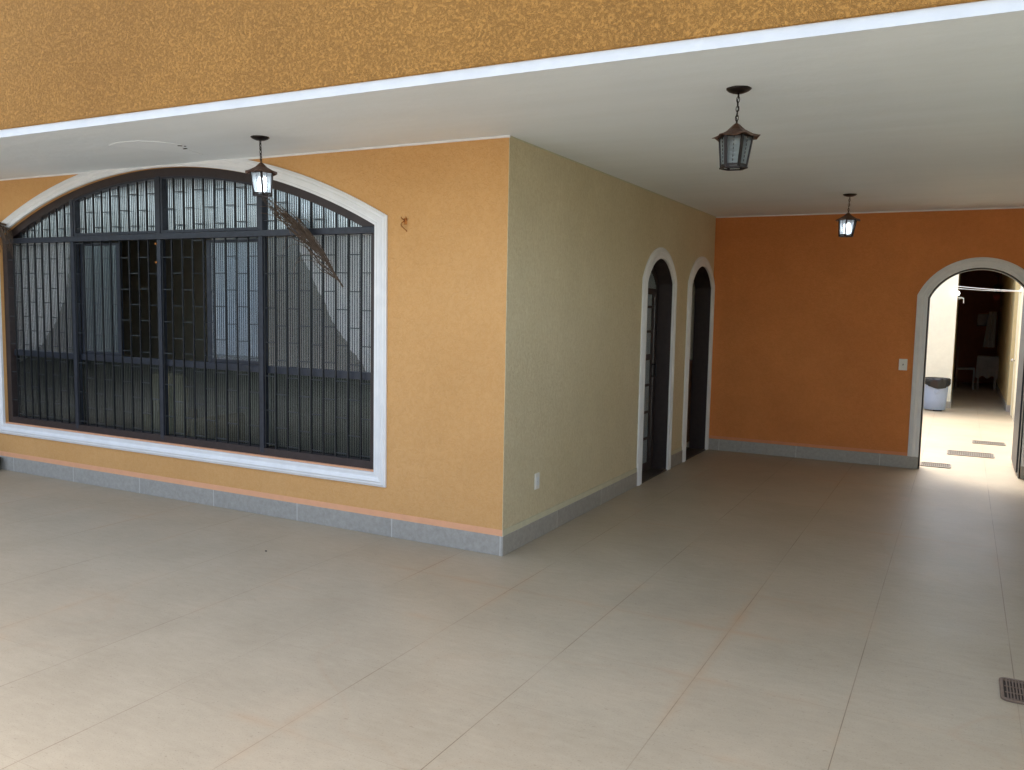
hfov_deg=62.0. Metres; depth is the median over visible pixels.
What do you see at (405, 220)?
wall hook
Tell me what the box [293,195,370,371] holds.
curtain
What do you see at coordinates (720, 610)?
tiled floor
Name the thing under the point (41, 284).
curtain
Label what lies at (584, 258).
house
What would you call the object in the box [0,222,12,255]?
dried palm frond
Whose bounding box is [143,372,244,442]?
armchair
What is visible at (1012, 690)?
floor drain
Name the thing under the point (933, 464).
floor drain
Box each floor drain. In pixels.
[920,462,950,467]
[947,450,994,457]
[972,440,1005,445]
[999,677,1023,704]
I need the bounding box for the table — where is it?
[976,378,995,389]
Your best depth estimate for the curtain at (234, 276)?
7.02 m
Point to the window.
(374, 222)
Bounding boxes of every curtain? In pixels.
[16,209,69,361]
[211,180,257,355]
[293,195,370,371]
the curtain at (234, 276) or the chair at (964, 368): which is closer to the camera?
the curtain at (234, 276)
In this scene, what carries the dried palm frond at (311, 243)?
attached to the house
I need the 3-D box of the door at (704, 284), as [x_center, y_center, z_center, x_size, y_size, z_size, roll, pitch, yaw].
[2.086,-0.330,9.889,0.218,2.300,1.085,4,6,28]
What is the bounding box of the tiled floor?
[0,382,1023,769]
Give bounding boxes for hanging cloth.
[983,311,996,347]
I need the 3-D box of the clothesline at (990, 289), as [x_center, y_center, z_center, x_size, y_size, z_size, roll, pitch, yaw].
[8.288,-1.688,14.864,0.012,0.100,1.095,-3,7,-41]
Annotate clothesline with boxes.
[956,288,1018,291]
[958,286,1018,290]
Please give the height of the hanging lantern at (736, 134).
0.394 m
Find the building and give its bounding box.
[925,270,1023,420]
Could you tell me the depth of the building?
16.81 m
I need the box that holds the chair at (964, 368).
[955,347,974,389]
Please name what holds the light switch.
attached to the house
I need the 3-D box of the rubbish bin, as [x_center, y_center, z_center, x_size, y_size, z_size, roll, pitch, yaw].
[7.479,0.159,15.053,0.476,0.573,0.480,4,6,28]
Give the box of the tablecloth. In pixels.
[975,355,998,378]
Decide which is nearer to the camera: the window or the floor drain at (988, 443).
the window
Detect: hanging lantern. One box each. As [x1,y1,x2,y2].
[245,135,276,196]
[712,85,759,170]
[836,193,859,236]
[994,275,1002,292]
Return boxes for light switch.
[898,359,907,369]
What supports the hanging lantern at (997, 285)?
hanging from the building
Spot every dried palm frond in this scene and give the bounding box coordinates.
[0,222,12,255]
[259,197,343,287]
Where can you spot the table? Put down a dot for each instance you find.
(994, 383)
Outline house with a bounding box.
[0,0,1023,555]
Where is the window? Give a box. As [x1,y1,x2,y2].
[0,158,387,487]
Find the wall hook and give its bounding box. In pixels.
[400,217,406,231]
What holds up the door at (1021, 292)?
in the building
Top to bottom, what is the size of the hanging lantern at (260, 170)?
0.394 m
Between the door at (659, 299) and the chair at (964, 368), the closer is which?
the door at (659, 299)
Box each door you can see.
[636,247,676,485]
[682,256,714,461]
[1010,288,1023,420]
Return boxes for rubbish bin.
[923,377,950,410]
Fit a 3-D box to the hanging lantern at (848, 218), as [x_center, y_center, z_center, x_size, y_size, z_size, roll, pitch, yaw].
[3.166,-1.596,8.022,0.210,0.394,0.239,4,6,28]
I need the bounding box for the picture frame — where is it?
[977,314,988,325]
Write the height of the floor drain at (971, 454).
0.008 m
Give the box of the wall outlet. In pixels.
[534,472,539,489]
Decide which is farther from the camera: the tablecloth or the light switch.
the tablecloth
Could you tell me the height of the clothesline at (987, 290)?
0.069 m

